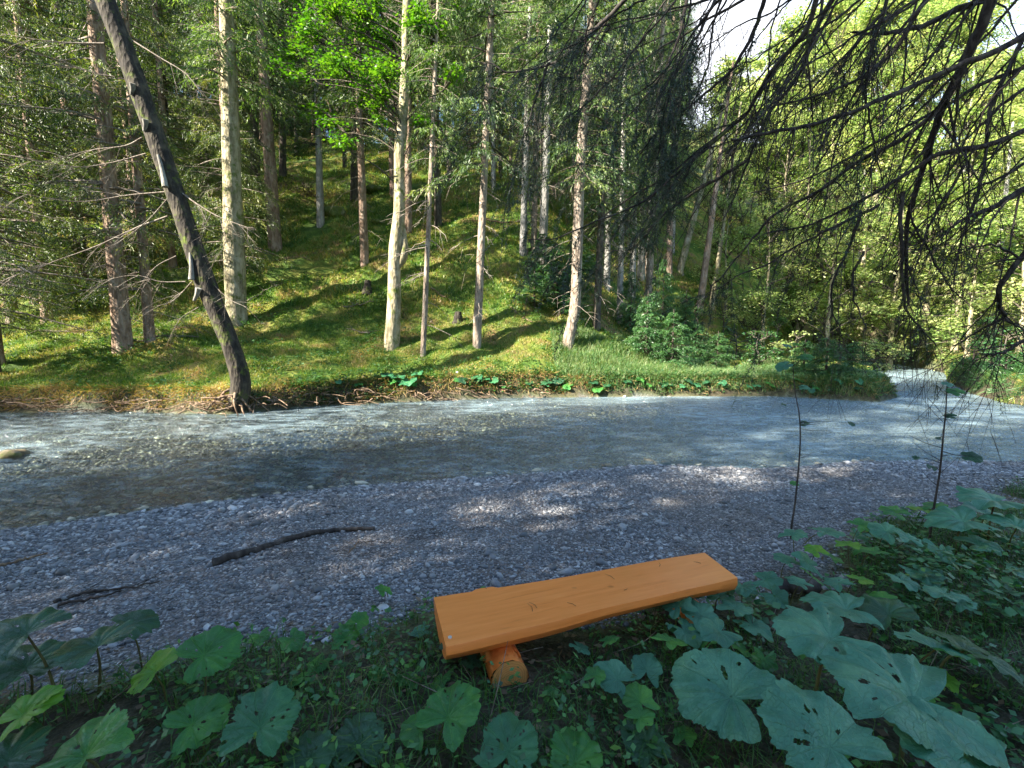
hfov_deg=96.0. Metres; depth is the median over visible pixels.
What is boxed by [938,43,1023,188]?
broadleaf tree
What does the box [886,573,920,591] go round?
lobed leaf
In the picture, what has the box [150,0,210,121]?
spruce tree
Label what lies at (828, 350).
young spruce
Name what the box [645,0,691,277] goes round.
spruce tree
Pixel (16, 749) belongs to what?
butterbur leaf
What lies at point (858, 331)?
broadleaf tree
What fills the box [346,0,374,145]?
spruce tree
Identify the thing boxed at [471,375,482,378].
butterbur leaf
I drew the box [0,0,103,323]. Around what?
spruce tree
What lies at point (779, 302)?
bush
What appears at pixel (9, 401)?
bank roots
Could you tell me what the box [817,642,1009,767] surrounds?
butterbur leaf
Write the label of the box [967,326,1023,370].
bush
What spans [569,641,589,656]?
lobed leaf
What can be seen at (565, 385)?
butterbur leaf
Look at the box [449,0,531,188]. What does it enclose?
spruce tree
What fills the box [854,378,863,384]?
butterbur leaf
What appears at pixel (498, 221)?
fallen branch
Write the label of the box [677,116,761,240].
broadleaf tree
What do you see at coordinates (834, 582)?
lobed leaf
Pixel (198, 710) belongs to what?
butterbur leaf
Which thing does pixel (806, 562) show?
lobed leaf
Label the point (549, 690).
lobed leaf
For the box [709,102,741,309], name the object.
spruce tree
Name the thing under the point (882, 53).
broadleaf tree
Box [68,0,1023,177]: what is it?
sky
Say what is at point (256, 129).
spruce tree
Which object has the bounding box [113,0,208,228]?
spruce tree
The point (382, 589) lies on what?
lobed leaf
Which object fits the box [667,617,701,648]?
lobed leaf
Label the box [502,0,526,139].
spruce tree
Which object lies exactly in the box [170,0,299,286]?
spruce tree
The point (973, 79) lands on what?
spruce tree
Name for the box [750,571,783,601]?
lobed leaf
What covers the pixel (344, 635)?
lobed leaf
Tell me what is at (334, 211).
boulder
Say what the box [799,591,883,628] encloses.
butterbur leaf
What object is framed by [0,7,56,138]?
spruce tree
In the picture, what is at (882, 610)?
butterbur leaf
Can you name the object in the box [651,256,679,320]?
young spruce
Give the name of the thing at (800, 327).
broadleaf tree
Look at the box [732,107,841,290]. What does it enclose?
broadleaf tree
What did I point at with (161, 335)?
fallen branch
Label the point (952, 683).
lobed leaf
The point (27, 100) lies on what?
spruce tree
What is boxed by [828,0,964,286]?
broadleaf tree
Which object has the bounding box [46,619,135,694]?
butterbur leaf
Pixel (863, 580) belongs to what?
lobed leaf
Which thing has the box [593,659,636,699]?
lobed leaf
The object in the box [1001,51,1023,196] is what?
broadleaf tree
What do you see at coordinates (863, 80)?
overhanging spruce
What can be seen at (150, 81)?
spruce tree
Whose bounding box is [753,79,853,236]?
broadleaf tree
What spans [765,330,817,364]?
bush
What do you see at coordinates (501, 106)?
spruce tree
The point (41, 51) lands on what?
spruce tree
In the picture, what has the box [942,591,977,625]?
lobed leaf
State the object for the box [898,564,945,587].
lobed leaf
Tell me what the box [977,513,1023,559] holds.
butterbur leaf
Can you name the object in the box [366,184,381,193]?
boulder
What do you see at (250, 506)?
gravel
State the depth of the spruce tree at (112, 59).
22.62 m
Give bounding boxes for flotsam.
[258,501,644,561]
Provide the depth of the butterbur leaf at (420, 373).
14.31 m
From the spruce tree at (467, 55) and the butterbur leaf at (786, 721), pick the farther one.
the spruce tree at (467, 55)
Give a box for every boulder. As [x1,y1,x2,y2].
[0,449,30,463]
[324,206,345,216]
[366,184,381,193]
[371,219,384,224]
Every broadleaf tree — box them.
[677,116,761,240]
[692,195,761,317]
[693,52,775,192]
[695,78,757,193]
[707,89,783,240]
[722,201,825,346]
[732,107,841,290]
[736,55,792,205]
[743,0,856,244]
[746,106,897,346]
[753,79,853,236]
[758,161,911,361]
[763,0,902,292]
[767,0,882,201]
[770,84,963,362]
[821,0,934,209]
[822,166,1017,375]
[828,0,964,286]
[854,43,1023,347]
[870,0,1020,281]
[875,110,1023,353]
[879,0,1023,236]
[913,97,1023,284]
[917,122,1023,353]
[922,192,1023,357]
[930,111,1023,345]
[933,169,1023,351]
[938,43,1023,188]
[940,125,1023,305]
[985,71,1023,195]
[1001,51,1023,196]
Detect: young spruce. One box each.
[512,271,559,307]
[520,231,569,283]
[535,243,592,304]
[546,278,592,313]
[563,243,595,293]
[614,272,645,333]
[623,291,670,360]
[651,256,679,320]
[651,312,700,366]
[672,291,704,340]
[680,322,718,364]
[699,331,738,368]
[786,339,826,373]
[798,336,860,378]
[834,341,876,374]
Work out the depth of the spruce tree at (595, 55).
40.87 m
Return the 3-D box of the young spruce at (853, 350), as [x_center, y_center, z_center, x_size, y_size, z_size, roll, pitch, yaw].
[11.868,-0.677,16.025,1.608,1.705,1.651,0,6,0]
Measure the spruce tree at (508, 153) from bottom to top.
15.592 m
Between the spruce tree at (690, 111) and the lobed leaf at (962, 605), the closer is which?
the lobed leaf at (962, 605)
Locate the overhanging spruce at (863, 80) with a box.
[397,0,1023,477]
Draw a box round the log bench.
[434,553,737,687]
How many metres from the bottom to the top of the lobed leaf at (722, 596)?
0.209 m
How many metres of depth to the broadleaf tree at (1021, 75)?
48.01 m
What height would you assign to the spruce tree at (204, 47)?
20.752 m
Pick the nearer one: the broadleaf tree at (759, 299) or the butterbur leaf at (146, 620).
the butterbur leaf at (146, 620)
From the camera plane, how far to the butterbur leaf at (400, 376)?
14.11 m
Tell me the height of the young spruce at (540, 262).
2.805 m
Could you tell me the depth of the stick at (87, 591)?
3.07 m
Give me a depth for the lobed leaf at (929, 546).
3.15 m
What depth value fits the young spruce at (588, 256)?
21.93 m
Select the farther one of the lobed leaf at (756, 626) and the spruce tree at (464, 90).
the spruce tree at (464, 90)
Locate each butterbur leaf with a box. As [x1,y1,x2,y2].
[0,606,72,705]
[0,639,65,694]
[0,684,65,767]
[0,721,52,767]
[31,684,62,725]
[36,703,134,767]
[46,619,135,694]
[111,609,159,667]
[126,647,177,713]
[162,693,232,757]
[174,625,243,695]
[218,680,300,766]
[283,730,334,767]
[331,711,384,767]
[380,372,393,380]
[387,379,397,386]
[391,375,405,383]
[398,378,407,386]
[399,714,428,750]
[401,377,416,385]
[411,370,422,379]
[415,680,480,751]
[458,377,466,384]
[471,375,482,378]
[479,711,538,767]
[489,376,498,382]
[540,378,552,387]
[549,726,602,767]
[550,374,565,385]
[562,383,573,389]
[592,387,603,392]
[620,717,671,767]
[658,382,667,389]
[670,648,780,743]
[718,380,726,385]
[755,677,892,767]
[772,605,886,690]
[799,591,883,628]
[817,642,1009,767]
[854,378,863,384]
[858,593,919,641]
[893,696,1006,767]
[894,628,986,669]
[923,506,996,553]
[923,626,1023,685]
[954,486,1023,540]
[961,501,1003,536]
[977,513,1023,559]
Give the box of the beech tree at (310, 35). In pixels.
[264,0,474,350]
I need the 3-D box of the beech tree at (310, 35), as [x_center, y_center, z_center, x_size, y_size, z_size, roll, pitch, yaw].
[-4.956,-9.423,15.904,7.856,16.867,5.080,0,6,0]
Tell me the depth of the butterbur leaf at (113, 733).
1.48 m
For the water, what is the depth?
8.65 m
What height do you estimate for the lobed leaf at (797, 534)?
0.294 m
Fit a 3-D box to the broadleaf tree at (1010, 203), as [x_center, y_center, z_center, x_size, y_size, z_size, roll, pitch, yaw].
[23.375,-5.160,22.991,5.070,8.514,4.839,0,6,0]
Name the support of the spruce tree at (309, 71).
on the ground at (316, 266)
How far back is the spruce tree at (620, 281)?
21.90 m
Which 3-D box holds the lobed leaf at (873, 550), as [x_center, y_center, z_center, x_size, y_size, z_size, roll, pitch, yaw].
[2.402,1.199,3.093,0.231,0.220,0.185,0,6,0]
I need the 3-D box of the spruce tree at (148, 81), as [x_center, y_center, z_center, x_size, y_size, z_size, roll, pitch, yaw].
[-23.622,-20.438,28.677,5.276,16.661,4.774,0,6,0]
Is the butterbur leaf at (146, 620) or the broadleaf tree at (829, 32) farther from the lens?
the broadleaf tree at (829, 32)
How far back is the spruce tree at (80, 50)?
26.45 m
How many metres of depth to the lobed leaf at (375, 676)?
2.04 m
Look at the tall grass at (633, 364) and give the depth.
16.21 m
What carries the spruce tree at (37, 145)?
on the ground at (316, 266)
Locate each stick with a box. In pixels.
[0,552,47,566]
[53,564,171,603]
[58,585,129,606]
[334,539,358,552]
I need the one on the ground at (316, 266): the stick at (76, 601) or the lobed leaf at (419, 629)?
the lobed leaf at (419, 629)
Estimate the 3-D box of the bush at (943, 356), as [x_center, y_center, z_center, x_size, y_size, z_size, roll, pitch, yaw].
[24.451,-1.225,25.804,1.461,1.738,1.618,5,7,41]
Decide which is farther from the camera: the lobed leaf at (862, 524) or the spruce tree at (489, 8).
the spruce tree at (489, 8)
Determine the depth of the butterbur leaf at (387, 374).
14.08 m
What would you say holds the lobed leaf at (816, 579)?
on the ground at (316, 266)
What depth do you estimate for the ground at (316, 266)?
7.47 m
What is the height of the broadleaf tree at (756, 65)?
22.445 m
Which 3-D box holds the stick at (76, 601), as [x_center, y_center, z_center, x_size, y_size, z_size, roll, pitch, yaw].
[-2.709,1.378,2.996,0.350,0.030,0.090,-3,6,-24]
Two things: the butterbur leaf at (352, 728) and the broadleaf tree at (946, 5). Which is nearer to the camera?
the butterbur leaf at (352, 728)
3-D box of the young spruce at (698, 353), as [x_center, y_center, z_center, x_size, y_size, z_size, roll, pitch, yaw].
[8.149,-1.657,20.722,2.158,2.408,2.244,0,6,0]
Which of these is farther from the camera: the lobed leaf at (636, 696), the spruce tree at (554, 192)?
the spruce tree at (554, 192)
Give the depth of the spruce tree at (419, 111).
39.13 m
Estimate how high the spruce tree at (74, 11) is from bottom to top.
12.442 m
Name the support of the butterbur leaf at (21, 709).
on the ground at (316, 266)
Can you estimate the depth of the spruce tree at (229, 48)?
17.15 m
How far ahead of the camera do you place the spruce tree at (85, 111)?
19.05 m
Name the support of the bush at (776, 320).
on the ground at (316, 266)
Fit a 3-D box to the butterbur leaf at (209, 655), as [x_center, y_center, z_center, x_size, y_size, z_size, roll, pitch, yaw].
[-1.249,1.214,1.929,0.199,0.314,0.235,5,8,42]
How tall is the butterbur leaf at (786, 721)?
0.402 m
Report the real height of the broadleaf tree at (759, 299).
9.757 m
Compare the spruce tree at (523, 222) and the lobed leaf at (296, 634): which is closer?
the lobed leaf at (296, 634)
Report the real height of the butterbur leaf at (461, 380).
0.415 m
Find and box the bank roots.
[0,385,556,418]
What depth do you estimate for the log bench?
2.30 m
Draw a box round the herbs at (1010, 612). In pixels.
[717,471,1023,741]
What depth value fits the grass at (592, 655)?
2.01 m
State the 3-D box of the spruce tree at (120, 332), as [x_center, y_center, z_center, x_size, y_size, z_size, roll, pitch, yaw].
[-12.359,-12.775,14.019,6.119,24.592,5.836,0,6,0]
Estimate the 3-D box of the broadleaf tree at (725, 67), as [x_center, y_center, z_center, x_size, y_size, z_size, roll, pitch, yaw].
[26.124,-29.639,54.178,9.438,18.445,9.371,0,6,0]
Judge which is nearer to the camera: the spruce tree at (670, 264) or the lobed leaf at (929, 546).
the lobed leaf at (929, 546)
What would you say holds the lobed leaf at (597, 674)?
on the ground at (316, 266)
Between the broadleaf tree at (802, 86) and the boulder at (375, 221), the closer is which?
the boulder at (375, 221)
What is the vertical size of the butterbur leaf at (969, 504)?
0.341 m
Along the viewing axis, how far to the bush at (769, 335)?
18.01 m
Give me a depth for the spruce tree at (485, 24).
36.44 m
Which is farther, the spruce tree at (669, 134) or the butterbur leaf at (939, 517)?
the spruce tree at (669, 134)
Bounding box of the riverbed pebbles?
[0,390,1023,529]
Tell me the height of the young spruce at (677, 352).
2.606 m
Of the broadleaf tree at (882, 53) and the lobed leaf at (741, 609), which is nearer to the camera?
the lobed leaf at (741, 609)
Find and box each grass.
[0,283,1023,409]
[0,369,895,414]
[0,477,1023,767]
[14,131,1023,383]
[548,320,897,396]
[876,352,1023,399]
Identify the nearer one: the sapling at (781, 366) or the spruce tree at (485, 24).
the sapling at (781, 366)
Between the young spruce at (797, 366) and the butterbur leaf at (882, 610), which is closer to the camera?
the butterbur leaf at (882, 610)
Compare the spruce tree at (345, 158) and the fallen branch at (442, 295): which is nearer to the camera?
the fallen branch at (442, 295)
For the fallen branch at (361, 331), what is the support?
on the ground at (316, 266)
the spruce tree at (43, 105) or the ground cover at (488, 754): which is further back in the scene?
the spruce tree at (43, 105)
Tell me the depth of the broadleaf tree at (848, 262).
27.22 m
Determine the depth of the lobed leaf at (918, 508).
3.95 m
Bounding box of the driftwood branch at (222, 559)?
[212,526,374,565]
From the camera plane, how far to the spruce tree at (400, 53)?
32.16 m
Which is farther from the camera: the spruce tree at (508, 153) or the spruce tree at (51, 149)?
the spruce tree at (508, 153)
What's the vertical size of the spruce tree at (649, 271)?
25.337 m
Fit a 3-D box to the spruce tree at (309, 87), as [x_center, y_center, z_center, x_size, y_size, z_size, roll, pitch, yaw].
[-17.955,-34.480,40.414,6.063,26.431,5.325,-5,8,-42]
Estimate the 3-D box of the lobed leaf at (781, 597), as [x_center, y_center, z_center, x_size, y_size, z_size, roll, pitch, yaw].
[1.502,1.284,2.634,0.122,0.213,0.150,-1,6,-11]
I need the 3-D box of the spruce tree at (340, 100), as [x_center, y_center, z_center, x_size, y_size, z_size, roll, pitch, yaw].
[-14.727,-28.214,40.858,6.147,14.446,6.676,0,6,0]
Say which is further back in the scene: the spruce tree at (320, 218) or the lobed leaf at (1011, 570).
the spruce tree at (320, 218)
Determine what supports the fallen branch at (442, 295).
on the ground at (316, 266)
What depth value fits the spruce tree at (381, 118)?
41.87 m
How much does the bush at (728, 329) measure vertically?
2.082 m
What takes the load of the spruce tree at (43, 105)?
on the ground at (316, 266)
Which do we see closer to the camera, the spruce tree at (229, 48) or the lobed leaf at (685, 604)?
the lobed leaf at (685, 604)
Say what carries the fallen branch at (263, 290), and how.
on the ground at (316, 266)
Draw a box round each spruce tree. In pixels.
[0,0,96,364]
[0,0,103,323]
[0,0,129,304]
[0,0,130,267]
[0,0,140,372]
[0,0,147,323]
[0,0,156,283]
[0,0,217,354]
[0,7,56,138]
[0,14,64,215]
[2,0,90,192]
[26,0,236,343]
[40,0,142,207]
[41,0,121,196]
[48,0,214,227]
[49,0,113,75]
[53,13,121,173]
[68,0,211,201]
[78,1,157,211]
[81,1,193,185]
[81,45,179,184]
[82,0,248,269]
[107,5,177,172]
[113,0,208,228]
[133,1,182,141]
[142,1,257,214]
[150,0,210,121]
[151,0,314,326]
[156,5,241,203]
[163,0,284,213]
[168,4,221,177]
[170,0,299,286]
[170,2,241,144]
[194,0,323,251]
[205,0,313,193]
[235,0,323,176]
[237,14,300,148]
[266,0,330,155]
[268,1,388,227]
[269,2,312,136]
[272,15,314,133]
[287,15,328,139]
[291,0,429,267]
[292,2,333,135]
[308,22,375,139]
[319,0,367,167]
[319,0,397,201]
[337,0,383,145]
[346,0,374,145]
[350,0,458,233]
[351,0,427,196]
[361,5,385,142]
[364,3,426,153]
[366,53,395,148]
[374,0,477,356]
[376,2,424,168]
[403,0,560,348]
[407,0,474,227]
[411,0,453,153]
[413,5,472,168]
[420,0,481,179]
[438,0,510,162]
[439,0,484,162]
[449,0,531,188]
[452,5,483,145]
[459,3,505,101]
[461,0,531,178]
[463,0,529,174]
[463,3,511,167]
[471,0,576,255]
[473,1,525,175]
[495,0,586,271]
[495,0,596,200]
[496,2,590,201]
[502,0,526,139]
[503,0,577,252]
[515,0,670,350]
[520,0,584,194]
[547,0,679,331]
[556,0,581,183]
[565,1,626,244]
[566,2,592,165]
[576,0,647,291]
[576,0,679,324]
[579,0,615,191]
[597,2,682,297]
[612,0,655,244]
[617,0,700,276]
[617,0,700,301]
[617,1,695,274]
[629,0,687,282]
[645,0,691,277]
[655,0,716,275]
[662,0,704,252]
[670,0,705,162]
[677,1,700,144]
[677,8,701,170]
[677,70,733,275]
[696,62,733,315]
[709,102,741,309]
[818,137,895,360]
[912,45,992,300]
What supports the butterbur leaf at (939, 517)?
on the ground at (316, 266)
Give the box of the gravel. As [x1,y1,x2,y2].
[0,460,1023,699]
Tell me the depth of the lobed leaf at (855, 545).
3.05 m
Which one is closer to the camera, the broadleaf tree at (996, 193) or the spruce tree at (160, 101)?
the spruce tree at (160, 101)
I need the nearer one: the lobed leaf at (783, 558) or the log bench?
the log bench
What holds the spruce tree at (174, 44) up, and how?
on the ground at (316, 266)
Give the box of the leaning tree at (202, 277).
[0,0,270,423]
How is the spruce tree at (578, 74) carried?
on the ground at (316, 266)
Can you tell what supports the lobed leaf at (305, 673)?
on the ground at (316, 266)
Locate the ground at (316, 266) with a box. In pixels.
[0,104,1023,767]
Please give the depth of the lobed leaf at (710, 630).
2.12 m
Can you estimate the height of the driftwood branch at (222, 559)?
0.080 m
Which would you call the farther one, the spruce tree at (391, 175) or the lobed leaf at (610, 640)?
the spruce tree at (391, 175)
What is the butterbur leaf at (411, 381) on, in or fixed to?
on the ground at (316, 266)
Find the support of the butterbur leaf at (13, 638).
on the ground at (316, 266)
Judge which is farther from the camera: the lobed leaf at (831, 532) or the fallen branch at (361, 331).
the fallen branch at (361, 331)
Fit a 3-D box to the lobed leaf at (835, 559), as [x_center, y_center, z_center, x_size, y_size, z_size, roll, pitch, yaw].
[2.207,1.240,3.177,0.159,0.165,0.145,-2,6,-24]
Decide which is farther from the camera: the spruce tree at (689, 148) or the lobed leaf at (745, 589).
the spruce tree at (689, 148)
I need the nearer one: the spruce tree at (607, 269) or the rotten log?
the rotten log
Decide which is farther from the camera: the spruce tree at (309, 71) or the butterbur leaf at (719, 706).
the spruce tree at (309, 71)
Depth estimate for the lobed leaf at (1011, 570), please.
2.87 m
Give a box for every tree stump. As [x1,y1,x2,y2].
[361,280,371,294]
[452,311,462,324]
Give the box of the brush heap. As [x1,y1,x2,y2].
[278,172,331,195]
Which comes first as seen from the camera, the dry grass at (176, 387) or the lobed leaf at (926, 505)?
the lobed leaf at (926, 505)
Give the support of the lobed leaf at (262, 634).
on the gravel
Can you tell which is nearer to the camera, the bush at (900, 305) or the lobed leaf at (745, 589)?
the lobed leaf at (745, 589)
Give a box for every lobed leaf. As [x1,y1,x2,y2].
[248,627,271,645]
[277,627,305,651]
[287,669,315,686]
[307,654,333,674]
[331,624,359,649]
[345,611,368,631]
[368,666,386,681]
[375,584,391,596]
[411,625,431,637]
[430,665,453,692]
[459,653,482,668]
[543,686,558,697]
[558,671,573,685]
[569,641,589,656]
[584,666,612,719]
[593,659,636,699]
[598,635,619,660]
[621,683,659,726]
[623,704,655,739]
[631,653,662,687]
[649,633,687,662]
[662,597,697,625]
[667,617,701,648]
[673,725,696,746]
[681,598,718,631]
[696,617,742,663]
[700,641,716,649]
[706,592,734,610]
[716,599,753,628]
[732,641,750,656]
[733,614,773,641]
[735,580,755,618]
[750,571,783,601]
[751,647,777,673]
[759,584,788,615]
[772,553,800,577]
[778,529,807,564]
[784,575,813,605]
[791,551,821,578]
[797,567,823,606]
[803,527,845,544]
[803,544,828,575]
[822,553,843,568]
[823,577,853,594]
[835,540,861,580]
[846,518,869,541]
[846,574,874,592]
[853,546,893,566]
[867,522,904,547]
[868,591,897,598]
[878,505,910,520]
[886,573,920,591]
[888,529,923,562]
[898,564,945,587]
[905,506,931,525]
[921,502,947,523]
[922,538,956,564]
[922,585,967,615]
[940,668,959,692]
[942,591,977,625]
[953,535,1004,555]
[983,588,1010,610]
[993,589,1023,605]
[1004,565,1023,575]
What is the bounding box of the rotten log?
[771,576,821,594]
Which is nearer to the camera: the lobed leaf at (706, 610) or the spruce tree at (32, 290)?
the lobed leaf at (706, 610)
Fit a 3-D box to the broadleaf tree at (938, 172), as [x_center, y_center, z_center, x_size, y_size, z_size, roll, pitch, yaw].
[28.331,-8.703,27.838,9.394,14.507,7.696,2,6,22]
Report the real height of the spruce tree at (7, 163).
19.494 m
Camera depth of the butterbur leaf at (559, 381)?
15.21 m
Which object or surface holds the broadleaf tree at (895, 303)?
on the ground at (316, 266)
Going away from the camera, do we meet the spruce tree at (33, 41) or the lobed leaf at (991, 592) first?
the lobed leaf at (991, 592)
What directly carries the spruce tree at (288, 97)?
on the ground at (316, 266)
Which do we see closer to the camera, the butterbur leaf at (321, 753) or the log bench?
the butterbur leaf at (321, 753)
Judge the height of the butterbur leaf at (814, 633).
0.418 m
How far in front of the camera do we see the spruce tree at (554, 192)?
33.98 m
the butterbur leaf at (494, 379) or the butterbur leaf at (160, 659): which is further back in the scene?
the butterbur leaf at (494, 379)
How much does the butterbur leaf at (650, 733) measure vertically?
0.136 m
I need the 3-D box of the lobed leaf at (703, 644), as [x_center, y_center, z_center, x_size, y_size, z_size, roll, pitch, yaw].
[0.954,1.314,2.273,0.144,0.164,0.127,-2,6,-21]
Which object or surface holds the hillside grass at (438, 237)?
on the ground at (316, 266)
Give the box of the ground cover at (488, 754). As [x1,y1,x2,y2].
[0,476,1023,767]
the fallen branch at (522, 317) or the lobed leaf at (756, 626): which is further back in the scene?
the fallen branch at (522, 317)
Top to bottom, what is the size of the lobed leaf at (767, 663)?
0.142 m
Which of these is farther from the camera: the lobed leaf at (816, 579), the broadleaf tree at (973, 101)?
the broadleaf tree at (973, 101)
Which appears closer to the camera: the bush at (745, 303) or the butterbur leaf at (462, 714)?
the butterbur leaf at (462, 714)
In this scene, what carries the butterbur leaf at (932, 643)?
on the ground at (316, 266)
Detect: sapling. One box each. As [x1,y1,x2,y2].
[761,343,854,538]
[909,381,982,540]
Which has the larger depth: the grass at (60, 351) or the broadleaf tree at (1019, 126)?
the broadleaf tree at (1019, 126)
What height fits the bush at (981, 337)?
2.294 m
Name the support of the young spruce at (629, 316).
on the ground at (316, 266)
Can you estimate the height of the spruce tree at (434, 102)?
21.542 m
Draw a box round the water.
[0,359,1023,528]
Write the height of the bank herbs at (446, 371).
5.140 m
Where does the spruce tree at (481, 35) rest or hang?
on the ground at (316, 266)
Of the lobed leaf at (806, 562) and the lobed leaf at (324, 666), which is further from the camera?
the lobed leaf at (806, 562)
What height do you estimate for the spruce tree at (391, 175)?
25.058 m
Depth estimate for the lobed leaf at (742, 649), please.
2.22 m
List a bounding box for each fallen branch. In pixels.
[30,319,94,333]
[133,328,198,341]
[247,279,282,300]
[343,295,373,306]
[346,323,376,332]
[429,286,465,302]
[486,216,517,222]
[511,307,540,326]
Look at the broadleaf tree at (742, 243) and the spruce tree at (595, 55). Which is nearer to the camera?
the broadleaf tree at (742, 243)
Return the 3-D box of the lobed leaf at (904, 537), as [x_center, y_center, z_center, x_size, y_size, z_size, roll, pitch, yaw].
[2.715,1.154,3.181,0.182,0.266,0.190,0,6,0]
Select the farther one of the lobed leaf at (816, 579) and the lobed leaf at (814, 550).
the lobed leaf at (814, 550)
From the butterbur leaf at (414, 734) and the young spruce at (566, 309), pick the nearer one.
the butterbur leaf at (414, 734)
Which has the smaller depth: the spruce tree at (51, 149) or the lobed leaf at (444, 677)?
the lobed leaf at (444, 677)
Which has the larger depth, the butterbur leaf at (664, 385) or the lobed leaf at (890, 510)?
the butterbur leaf at (664, 385)
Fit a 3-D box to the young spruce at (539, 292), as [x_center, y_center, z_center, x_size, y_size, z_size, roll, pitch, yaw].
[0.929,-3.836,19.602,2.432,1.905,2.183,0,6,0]
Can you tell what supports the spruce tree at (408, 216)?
on the ground at (316, 266)
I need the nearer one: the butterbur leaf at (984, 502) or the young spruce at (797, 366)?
the butterbur leaf at (984, 502)
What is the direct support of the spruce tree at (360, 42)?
on the ground at (316, 266)
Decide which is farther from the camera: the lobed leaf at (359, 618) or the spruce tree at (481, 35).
the spruce tree at (481, 35)
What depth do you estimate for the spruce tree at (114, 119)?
25.20 m
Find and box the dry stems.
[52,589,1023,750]
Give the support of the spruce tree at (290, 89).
on the ground at (316, 266)
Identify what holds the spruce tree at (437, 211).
on the ground at (316, 266)
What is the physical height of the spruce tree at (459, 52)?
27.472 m
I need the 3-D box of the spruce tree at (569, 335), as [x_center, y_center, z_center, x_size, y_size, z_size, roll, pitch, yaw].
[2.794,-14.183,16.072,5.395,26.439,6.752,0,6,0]
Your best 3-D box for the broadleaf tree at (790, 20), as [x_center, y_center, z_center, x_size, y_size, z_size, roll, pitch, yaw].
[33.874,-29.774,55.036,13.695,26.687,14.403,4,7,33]
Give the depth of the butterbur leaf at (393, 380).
14.04 m
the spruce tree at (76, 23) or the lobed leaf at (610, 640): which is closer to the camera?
the lobed leaf at (610, 640)
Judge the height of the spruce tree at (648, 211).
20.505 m
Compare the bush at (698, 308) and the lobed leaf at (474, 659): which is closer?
the lobed leaf at (474, 659)
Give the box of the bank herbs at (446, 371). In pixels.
[4,266,897,405]
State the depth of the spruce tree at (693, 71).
55.87 m
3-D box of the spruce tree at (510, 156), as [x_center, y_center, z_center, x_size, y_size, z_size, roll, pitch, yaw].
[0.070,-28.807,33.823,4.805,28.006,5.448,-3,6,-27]
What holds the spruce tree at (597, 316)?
on the ground at (316, 266)
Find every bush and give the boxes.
[683,296,710,328]
[689,254,736,295]
[693,289,744,331]
[708,325,764,358]
[721,257,757,303]
[734,283,770,331]
[737,329,785,365]
[758,277,796,322]
[758,316,789,356]
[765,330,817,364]
[804,314,834,345]
[852,339,923,373]
[877,281,934,334]
[883,324,933,360]
[915,298,987,349]
[933,347,963,372]
[947,317,1013,368]
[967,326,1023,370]
[982,292,1021,344]
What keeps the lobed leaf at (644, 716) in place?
on the ground at (316, 266)
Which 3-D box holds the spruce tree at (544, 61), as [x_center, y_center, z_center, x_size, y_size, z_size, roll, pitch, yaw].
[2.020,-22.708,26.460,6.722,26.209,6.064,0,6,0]
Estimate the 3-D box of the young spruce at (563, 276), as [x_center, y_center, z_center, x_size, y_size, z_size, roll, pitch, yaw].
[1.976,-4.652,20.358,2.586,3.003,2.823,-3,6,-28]
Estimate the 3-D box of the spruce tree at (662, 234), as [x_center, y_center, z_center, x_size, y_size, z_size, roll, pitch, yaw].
[7.139,-14.757,25.412,5.186,20.512,5.455,0,6,0]
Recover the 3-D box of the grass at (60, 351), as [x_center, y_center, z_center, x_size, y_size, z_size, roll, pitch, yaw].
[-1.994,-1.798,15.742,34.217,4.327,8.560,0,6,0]
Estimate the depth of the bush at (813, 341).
36.62 m
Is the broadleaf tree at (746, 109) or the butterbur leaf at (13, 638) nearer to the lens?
the butterbur leaf at (13, 638)
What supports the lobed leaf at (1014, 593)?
on the ground at (316, 266)
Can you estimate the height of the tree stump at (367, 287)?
0.677 m
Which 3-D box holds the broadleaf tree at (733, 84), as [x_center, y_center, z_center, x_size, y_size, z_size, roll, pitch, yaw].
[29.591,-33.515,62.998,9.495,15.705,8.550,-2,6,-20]
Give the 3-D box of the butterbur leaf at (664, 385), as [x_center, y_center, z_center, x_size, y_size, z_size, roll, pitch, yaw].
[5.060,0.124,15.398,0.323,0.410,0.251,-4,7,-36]
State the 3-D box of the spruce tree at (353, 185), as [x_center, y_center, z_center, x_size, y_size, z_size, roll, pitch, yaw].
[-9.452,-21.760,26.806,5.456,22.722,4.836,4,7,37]
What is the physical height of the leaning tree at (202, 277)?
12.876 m
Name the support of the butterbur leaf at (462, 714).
on the ground at (316, 266)
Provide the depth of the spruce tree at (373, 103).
47.43 m
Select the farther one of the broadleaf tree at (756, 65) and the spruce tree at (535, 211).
the broadleaf tree at (756, 65)
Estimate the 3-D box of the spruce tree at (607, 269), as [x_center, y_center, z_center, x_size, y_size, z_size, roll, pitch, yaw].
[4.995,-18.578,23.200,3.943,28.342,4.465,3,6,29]
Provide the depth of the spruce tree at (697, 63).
41.07 m
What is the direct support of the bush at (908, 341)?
on the ground at (316, 266)
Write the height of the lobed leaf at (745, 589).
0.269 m
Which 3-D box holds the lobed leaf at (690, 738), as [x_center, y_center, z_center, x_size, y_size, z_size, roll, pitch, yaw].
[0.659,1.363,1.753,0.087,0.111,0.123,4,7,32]
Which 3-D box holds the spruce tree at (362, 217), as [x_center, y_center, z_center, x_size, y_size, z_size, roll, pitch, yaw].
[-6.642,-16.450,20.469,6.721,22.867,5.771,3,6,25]
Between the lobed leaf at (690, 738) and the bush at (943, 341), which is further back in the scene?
the bush at (943, 341)
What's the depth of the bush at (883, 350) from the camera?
17.78 m
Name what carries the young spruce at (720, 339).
on the ground at (316, 266)

